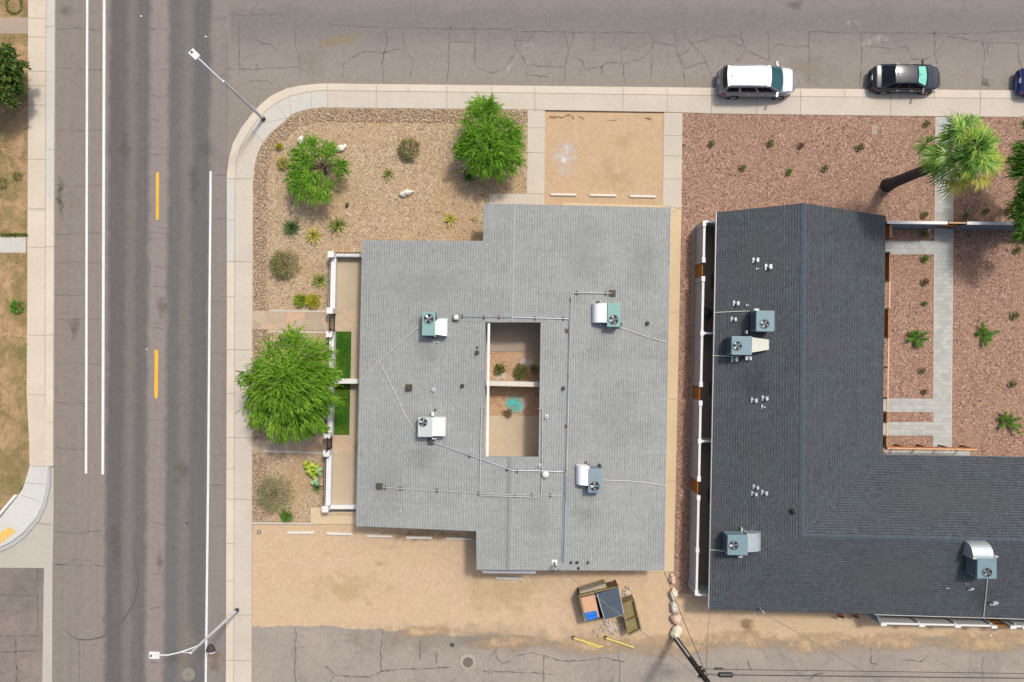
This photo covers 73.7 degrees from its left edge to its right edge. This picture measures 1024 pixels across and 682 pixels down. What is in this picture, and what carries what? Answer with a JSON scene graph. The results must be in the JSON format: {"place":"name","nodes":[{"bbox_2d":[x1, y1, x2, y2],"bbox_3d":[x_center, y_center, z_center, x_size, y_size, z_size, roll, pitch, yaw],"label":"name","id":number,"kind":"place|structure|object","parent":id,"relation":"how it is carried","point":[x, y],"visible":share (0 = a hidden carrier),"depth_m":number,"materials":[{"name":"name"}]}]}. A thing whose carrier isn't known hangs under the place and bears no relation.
{"place":"outdoors","nodes":[
{"label":"outdoors","id":0,"kind":"place"},
{"bbox_2d":[0,237,25,252],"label":"path","id":1,"kind":"structure","parent":0,"point":[13,245],"depth_m":47.49,"materials":[{"name":"concrete"}]},
{"bbox_2d":[0,18,27,33],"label":"path","id":2,"kind":"structure","parent":0,"point":[13,25],"depth_m":47.49,"materials":[{"name":"concrete"}]},
{"bbox_2d":[0,0,29,510],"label":"yard","id":3,"kind":"structure","parent":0,"point":[14,432],"depth_m":47.50,"materials":[{"name":"plant"}]},
{"bbox_2d":[0,42,31,109],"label":"shade tree","id":4,"kind":"object","parent":3,"relation":"on","point":[12,71],"visible":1,"depth_m":44.94,"materials":[{"name":"green plant"}]},
{"bbox_2d":[0,568,43,681],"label":"street","id":5,"kind":"structure","parent":0,"point":[18,616],"depth_m":47.62,"materials":[{"name":"asphalt"}]},
{"bbox_2d":[0,568,40,681],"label":"asphalt crack","id":6,"kind":"object","parent":5,"relation":"on","point":[15,644],"visible":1,"depth_m":47.61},
{"bbox_2d":[0,466,53,681],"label":"gutter apron","id":7,"kind":"object","parent":5,"relation":"on","point":[33,548],"visible":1,"depth_m":47.61,"materials":[{"name":"concrete"}]},
{"bbox_2d":[0,466,47,546],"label":"pavement","id":8,"kind":"structure","parent":0,"point":[19,515],"depth_m":47.49,"materials":[{"name":"concrete"}]},
{"bbox_2d":[27,0,46,465],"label":"pavement","id":9,"kind":"structure","parent":0,"point":[36,226],"depth_m":47.49,"materials":[{"name":"concrete"}]},
{"bbox_2d":[52,0,230,681],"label":"road","id":10,"kind":"structure","parent":0,"point":[124,498],"depth_m":47.62,"materials":[{"name":"asphalt"}]},
{"bbox_2d":[85,0,87,472],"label":"lane line","id":11,"kind":"object","parent":10,"relation":"on","point":[86,280],"visible":1,"depth_m":47.61,"materials":[{"name":"white paint"}]},
{"bbox_2d":[63,550,138,639],"bbox_3d":[-27.863,18.263,47.614,2.851,0.001,7.357,41,90,0],"label":"skid mark","id":12,"kind":"object","parent":10,"relation":"on","point":[123,619],"visible":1,"depth_m":47.61,"materials":[{"name":"asphalt"}]},
{"bbox_2d":[101,0,105,473],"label":"lane line","id":13,"kind":"object","parent":10,"relation":"on","point":[103,250],"visible":1,"depth_m":47.61,"materials":[{"name":"white paint"}]},
{"bbox_2d":[54,18,239,680],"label":"asphalt crack","id":14,"kind":"object","parent":10,"relation":"on","point":[153,327],"visible":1,"depth_m":47.62,"materials":[{"name":"asphalt"}]},
{"bbox_2d":[154,350,157,398],"bbox_3d":[-24.815,2.321,47.614,0.278,0.001,3.392,0,90,0],"label":"lane line","id":15,"kind":"object","parent":10,"relation":"on","point":[156,376],"visible":1,"depth_m":47.61,"materials":[{"name":"yellow paint"}]},
{"bbox_2d":[156,172,158,219],"bbox_3d":[-24.730,-10.106,47.614,0.221,0.001,3.321,0,90,0],"label":"lane line","id":16,"kind":"object","parent":10,"relation":"on","point":[157,195],"visible":1,"depth_m":47.61,"materials":[{"name":"yellow paint"}]},
{"bbox_2d":[205,171,211,681],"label":"lane line","id":17,"kind":"object","parent":10,"relation":"on","point":[208,423],"visible":1,"depth_m":47.61,"materials":[{"name":"white paint"}]},
{"bbox_2d":[252,450,324,520],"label":"gravel yard","id":18,"kind":"structure","parent":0,"point":[288,466],"depth_m":47.52,"materials":[{"name":"gravel"}]},
{"bbox_2d":[254,473,294,513],"bbox_3d":[-16.393,10.562,46.820,2.766,1.431,2.867,0,90,0],"label":"round bush","id":19,"kind":"object","parent":18,"relation":"on","point":[269,494],"visible":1,"depth_m":46.82,"materials":[{"name":"green plant"}]},
{"bbox_2d":[303,460,322,485],"bbox_3d":[-13.867,9.130,47.304,1.428,0.791,1.529,15,90,0],"label":"prickly pear","id":20,"kind":"object","parent":18,"relation":"on","point":[316,468],"visible":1,"depth_m":47.04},
{"bbox_2d":[252,330,325,432],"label":"gravel yard","id":21,"kind":"structure","parent":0,"point":[315,336],"depth_m":47.52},
{"bbox_2d":[234,321,345,445],"bbox_3d":[-14.233,2.786,44.485,7.513,6.269,8.297,0,90,0],"label":"acacia tree","id":22,"kind":"object","parent":21,"relation":"on","point":[282,396],"visible":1,"depth_m":43.05,"materials":[{"name":"green plant"}]},
{"bbox_2d":[252,311,335,330],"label":"path","id":23,"kind":"structure","parent":0,"point":[269,320],"depth_m":47.50,"materials":[{"name":"concrete"}]},
{"bbox_2d":[252,432,357,451],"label":"path","id":24,"kind":"structure","parent":0,"point":[318,444],"depth_m":47.50,"materials":[{"name":"concrete"}]},
{"bbox_2d":[311,508,355,523],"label":"patio","id":25,"kind":"structure","parent":0,"point":[318,516],"depth_m":47.52,"materials":[{"name":"concrete"}]},
{"bbox_2d":[324,257,361,510],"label":"patio","id":26,"kind":"structure","parent":0,"point":[345,464],"depth_m":47.51,"materials":[{"name":"concrete"}]},
{"bbox_2d":[328,332,350,377],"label":"lawn","id":27,"kind":"structure","parent":26,"relation":"on","point":[343,346],"depth_m":47.48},
{"bbox_2d":[334,384,349,434],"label":"lawn","id":28,"kind":"structure","parent":26,"relation":"on","point":[341,419],"depth_m":47.48,"materials":[{"name":"plant"}]},
{"bbox_2d":[333,435,357,452],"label":"patio","id":29,"kind":"structure","parent":26,"relation":"on","point":[345,443],"depth_m":47.50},
{"bbox_2d":[336,311,359,330],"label":"patio","id":30,"kind":"structure","parent":26,"relation":"on","point":[347,320],"depth_m":47.50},
{"bbox_2d":[52,111,658,573],"bbox_3d":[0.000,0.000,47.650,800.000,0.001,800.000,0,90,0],"label":"ground","id":31,"kind":"structure","parent":0,"point":[546,111],"depth_m":47.65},
{"bbox_2d":[0,466,50,551],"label":"kerb","id":32,"kind":"structure","parent":31,"relation":"on","point":[28,529],"depth_m":47.52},
{"bbox_2d":[45,0,55,465],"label":"kerb","id":33,"kind":"structure","parent":31,"relation":"on","point":[49,322],"depth_m":47.49,"materials":[{"name":"concrete"}]},
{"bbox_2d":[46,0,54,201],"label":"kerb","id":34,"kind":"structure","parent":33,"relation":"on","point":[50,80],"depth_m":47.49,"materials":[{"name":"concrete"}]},
{"bbox_2d":[251,309,325,524],"bbox_3d":[-15.158,5.333,47.553,4.724,0.135,15.247,5,90,0],"label":"path edging","id":35,"kind":"object","parent":31,"relation":"on","point":[304,452],"visible":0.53,"depth_m":47.48,"materials":[{"name":"beige concrete"}]},
{"bbox_2d":[322,251,361,511],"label":"garden wall","id":36,"kind":"structure","parent":31,"relation":"on","point":[328,453],"depth_m":46.85,"materials":[{"name":"white paint"}]},
{"bbox_2d":[356,204,670,573],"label":"house","id":37,"kind":"structure","parent":31,"relation":"on","point":[539,262],"depth_m":44.89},
{"bbox_2d":[418,409,445,438],"bbox_3d":[-5.208,5.437,44.487,1.776,1.086,1.974,0,90,0],"label":"rooftop air conditioner","id":38,"kind":"object","parent":37,"relation":"on","point":[430,426],"visible":1,"depth_m":44.05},
{"bbox_2d":[422,311,447,338],"bbox_3d":[-5.011,-1.029,44.455,1.629,1.136,1.744,0,90,0],"label":"rooftop air conditioner","id":39,"kind":"object","parent":37,"relation":"on","point":[432,325],"visible":1,"depth_m":43.95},
{"bbox_2d":[376,483,563,560],"bbox_3d":[-2.206,10.174,44.772,13.213,0.787,4.048,21,90,0],"label":"roof pipe","id":40,"kind":"object","parent":37,"relation":"on","point":[379,485],"visible":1,"depth_m":44.66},
{"bbox_2d":[428,438,565,561],"bbox_3d":[0.270,8.838,44.629,11.945,0.537,4.496,41,90,0],"label":"roof pipe","id":41,"kind":"object","parent":37,"relation":"on","point":[430,441],"visible":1,"depth_m":44.63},
{"bbox_2d":[479,407,542,497],"bbox_3d":[-0.048,7.236,44.400,4.146,0.210,5.956,0,90,0],"label":"roof cable","id":42,"kind":"object","parent":37,"relation":"on","point":[542,459],"visible":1,"depth_m":44.45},
{"bbox_2d":[459,314,569,492],"bbox_3d":[2.939,5.097,44.564,6.626,0.412,17.569,-23,90,0],"label":"roof pipe","id":43,"kind":"object","parent":37,"relation":"on","point":[562,318],"visible":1,"depth_m":44.65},
{"bbox_2d":[576,461,601,492],"bbox_3d":[5.010,8.849,44.470,1.635,1.136,1.868,0,90,0],"label":"rooftop air conditioner","id":44,"kind":"object","parent":37,"relation":"on","point":[589,476],"visible":1,"depth_m":43.97,"materials":[{"name":"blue metal"}]},
{"bbox_2d":[563,290,615,561],"bbox_3d":[3.713,5.278,44.811,2.926,0.396,18.130,11,90,0],"label":"roof pipe","id":45,"kind":"object","parent":37,"relation":"on","point":[612,292],"visible":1,"depth_m":44.63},
{"bbox_2d":[592,301,621,326],"bbox_3d":[6.232,-1.762,44.552,1.946,1.136,1.717,0,90,0],"label":"rooftop air conditioner","id":46,"kind":"object","parent":37,"relation":"on","point":[608,314],"visible":1,"depth_m":44.07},
{"bbox_2d":[226,83,1023,681],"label":"kerb","id":47,"kind":"structure","parent":31,"relation":"on","point":[254,117],"depth_m":47.49,"materials":[{"name":"concrete"}]},
{"bbox_2d":[227,179,234,260],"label":"kerb","id":48,"kind":"structure","parent":47,"relation":"on","point":[230,216],"depth_m":47.49,"materials":[{"name":"concrete"}]},
{"bbox_2d":[707,203,1023,619],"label":"house","id":49,"kind":"structure","parent":31,"relation":"on","point":[825,496],"depth_m":44.30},
{"bbox_2d":[723,527,760,557],"bbox_3d":[14.924,13.080,44.014,2.462,1.286,1.930,0,90,0],"label":"rooftop air conditioner","id":50,"kind":"object","parent":49,"relation":"on","point":[740,543],"visible":1,"depth_m":43.59,"materials":[{"name":"metal"}]},
{"bbox_2d":[727,336,768,359],"bbox_3d":[15.260,0.459,43.979,2.634,1.286,1.555,0,90,0],"label":"rooftop air conditioner","id":51,"kind":"object","parent":49,"relation":"on","point":[742,345],"visible":1,"depth_m":43.40,"materials":[{"name":"metal"}]},
{"bbox_2d":[745,309,774,333],"bbox_3d":[15.836,-1.276,43.671,1.514,1.336,1.600,0,90,0],"label":"rooftop air conditioner","id":52,"kind":"object","parent":49,"relation":"on","point":[762,321],"visible":1,"depth_m":43.07,"materials":[{"name":"metal"}]},
{"bbox_2d":[962,540,997,578],"bbox_3d":[30.043,13.861,43.548,2.096,1.436,2.181,0,90,0],"label":"rooftop air conditioner","id":53,"kind":"object","parent":49,"relation":"on","point":[981,560],"visible":1,"depth_m":43.00,"materials":[{"name":"metal"}]},
{"bbox_2d":[253,108,527,310],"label":"gravel yard","id":54,"kind":"structure","parent":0,"point":[369,194],"depth_m":47.52,"materials":[{"name":"gravel"}]},
{"bbox_2d":[268,249,300,278],"bbox_3d":[-15.741,-5.297,46.926,2.331,1.217,2.148,0,90,0],"label":"round bush","id":55,"kind":"object","parent":54,"relation":"on","point":[281,255],"visible":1,"depth_m":46.92,"materials":[{"name":"green plant"}]},
{"bbox_2d":[282,217,301,237],"bbox_3d":[-15.273,-7.832,47.208,1.651,0.664,1.578,0,90,0],"label":"agave","id":56,"kind":"object","parent":54,"relation":"on","point":[290,227],"visible":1,"depth_m":47.28,"materials":[{"name":"green plant"}]},
{"bbox_2d":[281,130,353,207],"bbox_3d":[-13.047,-11.501,46.201,4.755,2.836,5.286,0,90,0],"label":"mesquite tree","id":57,"kind":"object","parent":54,"relation":"on","point":[299,177],"visible":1,"depth_m":45.52,"materials":[{"name":"green plant"}]},
{"bbox_2d":[327,214,349,236],"bbox_3d":[-12.153,-8.046,47.193,1.804,0.694,1.669,0,90,0],"label":"agave","id":58,"kind":"object","parent":54,"relation":"on","point":[337,224],"visible":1,"depth_m":47.30,"materials":[{"name":"green plant"}]},
{"bbox_2d":[252,108,527,521],"bbox_3d":[-14.044,-5.513,47.504,14.541,0.119,34.233,33,90,0],"label":"cobble border","id":59,"kind":"object","parent":54,"relation":"on","point":[275,135],"visible":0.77,"depth_m":47.47,"materials":[{"name":"stone"}]},
{"bbox_2d":[397,137,419,161],"bbox_3d":[-7.192,-13.263,47.084,1.762,0.903,1.734,0,90,0],"label":"round bush","id":60,"kind":"object","parent":54,"relation":"on","point":[403,147],"visible":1,"depth_m":47.02,"materials":[{"name":"green plant"}]},
{"bbox_2d":[451,91,527,183],"bbox_3d":[-1.486,-13.471,45.556,5.271,4.067,6.476,0,90,0],"label":"mesquite tree","id":61,"kind":"object","parent":54,"relation":"on","point":[497,158],"visible":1,"depth_m":44.72,"materials":[{"name":"green plant"}]},
{"bbox_2d":[484,416,538,455],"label":"courtyard","id":62,"kind":"structure","parent":0,"point":[515,436],"depth_m":47.52,"materials":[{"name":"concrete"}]},
{"bbox_2d":[486,351,539,415],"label":"courtyard","id":63,"kind":"structure","parent":0,"point":[499,396],"depth_m":47.52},
{"bbox_2d":[486,380,539,386],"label":"courtyard wall","id":64,"kind":"structure","parent":63,"relation":"on","point":[514,383],"depth_m":45.66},
{"bbox_2d":[485,322,540,349],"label":"courtyard","id":65,"kind":"structure","parent":0,"point":[514,335],"depth_m":47.52,"materials":[{"name":"concrete"}]},
{"bbox_2d":[489,110,544,204],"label":"path","id":66,"kind":"structure","parent":0,"point":[534,195],"depth_m":47.51,"materials":[{"name":"beige concrete"}]},
{"bbox_2d":[544,112,663,205],"bbox_3d":[6.435,-12.371,47.587,8.378,0.105,7.166,0,90,0],"label":"parking bay","id":67,"kind":"object","parent":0,"point":[621,157],"visible":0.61,"depth_m":47.53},
{"bbox_2d":[563,112,681,571],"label":"path","id":68,"kind":"structure","parent":0,"point":[674,280],"depth_m":47.51,"materials":[{"name":"concrete"}]},
{"bbox_2d":[227,0,1023,169],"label":"side street","id":69,"kind":"structure","parent":0,"point":[324,52],"depth_m":47.62,"materials":[{"name":"asphalt"}]},
{"bbox_2d":[225,14,1023,85],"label":"asphalt crack","id":70,"kind":"object","parent":69,"relation":"on","point":[573,32],"visible":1,"depth_m":47.61,"materials":[{"name":"asphalt"}]},
{"bbox_2d":[716,61,794,99],"bbox_3d":[16.815,-17.795,46.689,5.270,1.987,2.439,0,90,0],"label":"parked car","id":71,"kind":"object","parent":69,"relation":"on","point":[777,82],"visible":1,"depth_m":46.10,"materials":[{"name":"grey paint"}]},
{"bbox_2d":[868,59,939,94],"bbox_3d":[27.100,-18.064,46.859,4.770,1.647,2.299,0,90,0],"label":"parked car","id":72,"kind":"object","parent":69,"relation":"on","point":[923,78],"visible":1,"depth_m":46.55,"materials":[{"name":"paint"}]},
{"bbox_2d":[1015,68,1023,96],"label":"parked car","id":73,"kind":"object","parent":69,"relation":"on","point":[1019,82],"visible":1,"depth_m":46.95,"materials":[{"name":"blue paint"}]},
{"bbox_2d":[234,91,1023,681],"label":"pavement","id":74,"kind":"structure","parent":0,"point":[514,101],"depth_m":47.49,"materials":[{"name":"beige concrete"}]},
{"bbox_2d":[149,608,238,658],"bbox_3d":[-20.127,18.574,43.800,2.540,7.380,0.595,0,90,0],"label":"street lamp","id":75,"kind":"object","parent":74,"relation":"on","point":[154,655],"visible":1,"depth_m":40.98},
{"bbox_2d":[251,91,326,140],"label":"sidewalk","id":76,"kind":"structure","parent":74,"relation":"on","point":[261,129],"depth_m":47.48,"materials":[{"name":"concrete"}]},
{"bbox_2d":[188,48,265,120],"bbox_3d":[-18.038,-16.238,43.800,2.526,7.380,0.419,44,90,0],"label":"street lamp","id":77,"kind":"object","parent":76,"relation":"on","point":[194,54],"visible":1,"depth_m":41.48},
{"bbox_2d":[22,0,1023,681],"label":"pavement joint","id":78,"kind":"object","parent":74,"relation":"on","point":[800,96],"visible":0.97,"depth_m":47.48,"materials":[{"name":"concrete"}]},
{"bbox_2d":[252,521,1023,645],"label":"dirt lot","id":79,"kind":"structure","parent":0,"point":[396,582],"depth_m":47.61,"materials":[{"name":"soil"}]},
{"bbox_2d":[577,580,623,622],"bbox_3d":[6.105,17.948,46.877,2.816,1.463,2.072,-13,90,0],"label":"dumpster","id":80,"kind":"object","parent":79,"relation":"on","point":[610,595],"visible":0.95,"depth_m":46.21,"materials":[{"name":"brown metal"}]},
{"bbox_2d":[580,593,598,620],"bbox_3d":[5.342,18.139,46.720,0.980,0.600,1.592,-13,90,0],"label":"cardboard sheet","id":81,"kind":"object","parent":80,"relation":"in","point":[589,603],"visible":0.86,"depth_m":46.42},
{"bbox_2d":[578,579,606,593],"bbox_3d":[5.542,16.984,47.047,1.864,0.945,0.340,-17,90,0],"label":"wooden crate","id":82,"kind":"object","parent":80,"relation":"in","point":[597,585],"visible":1,"depth_m":46.77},
{"bbox_2d":[593,586,634,636],"bbox_3d":[7.450,19.075,47.535,1.670,0.246,4.084,36,90,0],"label":"rubble","id":83,"kind":"object","parent":79,"relation":"on","point":[610,627],"visible":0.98,"depth_m":47.48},
{"bbox_2d":[621,594,641,635],"bbox_3d":[8.126,18.853,47.069,1.049,1.078,2.370,-14,90,0],"label":"dumpster","id":84,"kind":"object","parent":79,"relation":"on","point":[631,615],"visible":0.88,"depth_m":46.80,"materials":[{"name":"brown metal"}]},
{"bbox_2d":[673,636,709,681],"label":"utility pole","id":85,"kind":"object","parent":79,"relation":"on","point":[690,658],"visible":0.97,"depth_m":43.60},
{"bbox_2d":[702,667,1023,673],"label":"overhead cable","id":86,"kind":"object","parent":85,"relation":"attached to","point":[718,668],"visible":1,"depth_m":41.81,"materials":[{"name":"black plastic"}]},
{"bbox_2d":[707,672,1023,678],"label":"overhead cable","id":87,"kind":"object","parent":85,"relation":"attached to","point":[725,674],"visible":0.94,"depth_m":41.60,"materials":[{"name":"black plastic"}]},
{"bbox_2d":[867,614,1023,628],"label":"patio wall","id":88,"kind":"structure","parent":79,"relation":"on","point":[919,621],"depth_m":46.08,"materials":[{"name":"grey paint"}]},
{"bbox_2d":[252,625,1023,681],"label":"alley","id":89,"kind":"structure","parent":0,"point":[343,651],"depth_m":47.60,"materials":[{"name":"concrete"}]},
{"bbox_2d":[403,628,445,636],"bbox_3d":[-6.425,20.293,47.594,5.714,0.001,0.929,-3,90,0],"label":"ground stain","id":90,"kind":"object","parent":89,"relation":"on","point":[412,632],"visible":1,"depth_m":47.59,"materials":[{"name":"beige"}]},
{"bbox_2d":[460,654,475,669],"bbox_3d":[-3.070,22.401,47.596,1.120,0.024,1.120,0,90,0],"label":"manhole cover","id":91,"kind":"object","parent":89,"relation":"on","point":[467,661],"visible":1,"depth_m":47.59,"materials":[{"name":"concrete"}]},
{"bbox_2d":[476,636,541,648],"bbox_3d":[-0.178,21.060,47.594,6.786,0.001,1.322,-1,90,0],"label":"ground stain","id":92,"kind":"object","parent":89,"relation":"on","point":[513,641],"visible":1,"depth_m":47.59,"materials":[{"name":"beige"}]},
{"bbox_2d":[559,638,625,653],"bbox_3d":[5.354,21.256,47.593,7.857,0.001,1.572,-1,90,0],"label":"ground stain","id":93,"kind":"object","parent":89,"relation":"on","point":[583,646],"visible":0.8,"depth_m":47.59,"materials":[{"name":"beige"}]},
{"bbox_2d":[294,627,984,681],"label":"asphalt crack","id":94,"kind":"object","parent":89,"relation":"on","point":[516,656],"visible":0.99,"depth_m":47.60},
{"bbox_2d":[632,636,712,656],"bbox_3d":[10.887,21.292,47.593,8.247,0.001,2.072,0,90,0],"label":"ground stain","id":95,"kind":"object","parent":89,"relation":"on","point":[670,644],"visible":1,"depth_m":47.59,"materials":[{"name":"beige"}]},
{"bbox_2d":[712,632,778,647],"bbox_3d":[16.241,20.863,47.593,7.528,0.001,1.774,0,90,0],"label":"ground stain","id":96,"kind":"object","parent":89,"relation":"on","point":[749,639],"visible":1,"depth_m":47.59,"materials":[{"name":"beige"}]},
{"bbox_2d":[787,634,854,652],"bbox_3d":[21.416,21.077,47.592,7.143,0.001,1.786,-2,90,0],"label":"ground stain","id":97,"kind":"object","parent":89,"relation":"on","point":[803,644],"visible":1,"depth_m":47.59,"materials":[{"name":"beige"}]},
{"bbox_2d":[865,635,935,649],"bbox_3d":[26.770,20.970,47.592,7.857,0.001,1.572,1,90,0],"label":"ground stain","id":98,"kind":"object","parent":89,"relation":"on","point":[896,643],"visible":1,"depth_m":47.59,"materials":[{"name":"beige"}]},
{"bbox_2d":[938,634,1019,651],"bbox_3d":[32.838,20.970,47.591,8.605,0.001,2.149,0,90,0],"label":"ground stain","id":99,"kind":"object","parent":89,"relation":"on","point":[992,642],"visible":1,"depth_m":47.59,"materials":[{"name":"beige"}]},
{"bbox_2d":[663,113,681,207],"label":"path","id":100,"kind":"structure","parent":0,"point":[672,171],"depth_m":47.50,"materials":[{"name":"beige concrete"}]},
{"bbox_2d":[689,225,713,593],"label":"patio","id":101,"kind":"structure","parent":0,"point":[704,473],"depth_m":47.51,"materials":[{"name":"concrete"}]},
{"bbox_2d":[672,113,1023,593],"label":"gravel garden","id":102,"kind":"object","parent":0,"point":[991,257],"visible":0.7,"depth_m":47.52,"materials":[{"name":"gravel"}]},
{"bbox_2d":[274,117,1021,444],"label":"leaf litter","id":103,"kind":"object","parent":102,"relation":"on","point":[806,195],"visible":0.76,"depth_m":47.51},
{"bbox_2d":[688,220,714,595],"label":"patio wall","id":104,"kind":"structure","parent":102,"relation":"on","point":[696,588],"depth_m":46.30,"materials":[{"name":"grey paint"}]},
{"bbox_2d":[908,329,929,348],"bbox_3d":[28.094,-0.141,47.295,1.506,0.667,1.408,0,90,0],"label":"young tree","id":105,"kind":"object","parent":102,"relation":"on","point":[917,338],"visible":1,"depth_m":47.24,"materials":[{"name":"green plant"}]},
{"bbox_2d":[883,223,978,450],"bbox_3d":[27.917,-0.278,46.566,6.663,2.008,15.236,0,90,0],"label":"timber fence","id":106,"kind":"object","parent":102,"relation":"on","point":[887,310],"visible":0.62,"depth_m":45.71,"materials":[{"name":"wood"}]},
{"bbox_2d":[880,108,1007,201],"bbox_3d":[26.443,-10.845,42.353,5.545,10.434,4.804,39,90,0],"label":"fan palm","id":107,"kind":"object","parent":102,"relation":"on","point":[967,157],"visible":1,"depth_m":39.31,"materials":[{"name":"green plant"}]},
{"bbox_2d":[886,221,1019,229],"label":"front wall","id":108,"kind":"structure","parent":102,"relation":"on","point":[950,225],"depth_m":45.94,"materials":[{"name":"stone"}]},
{"bbox_2d":[975,322,1001,346],"bbox_3d":[32.710,-0.407,47.249,1.415,0.817,1.530,28,90,0],"label":"young tree","id":109,"kind":"object","parent":102,"relation":"on","point":[986,337],"visible":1,"depth_m":47.24,"materials":[{"name":"green plant"}]},
{"bbox_2d":[998,410,1023,434],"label":"young tree","id":110,"kind":"object","parent":102,"relation":"on","point":[1008,418],"visible":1,"depth_m":47.22,"materials":[{"name":"green plant"}]},
{"bbox_2d":[1001,116,1023,247],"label":"acacia tree","id":111,"kind":"object","parent":102,"relation":"on","point":[1017,164],"visible":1,"depth_m":43.24,"materials":[{"name":"green plant"}]},
{"bbox_2d":[883,117,952,446],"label":"path","id":112,"kind":"structure","parent":0,"point":[938,428],"depth_m":47.51,"materials":[{"name":"concrete"}]},
{"bbox_2d":[933,118,953,446],"bbox_3d":[30.026,-4.097,47.504,1.432,0.001,22.980,0,90,0],"label":"path edging","id":113,"kind":"object","parent":112,"relation":"on","point":[952,303],"visible":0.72,"depth_m":47.50,"materials":[{"name":"beige concrete"}]},
{"bbox_2d":[885,450,969,454],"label":"wall","id":114,"kind":"structure","parent":0,"point":[929,452],"depth_m":47.51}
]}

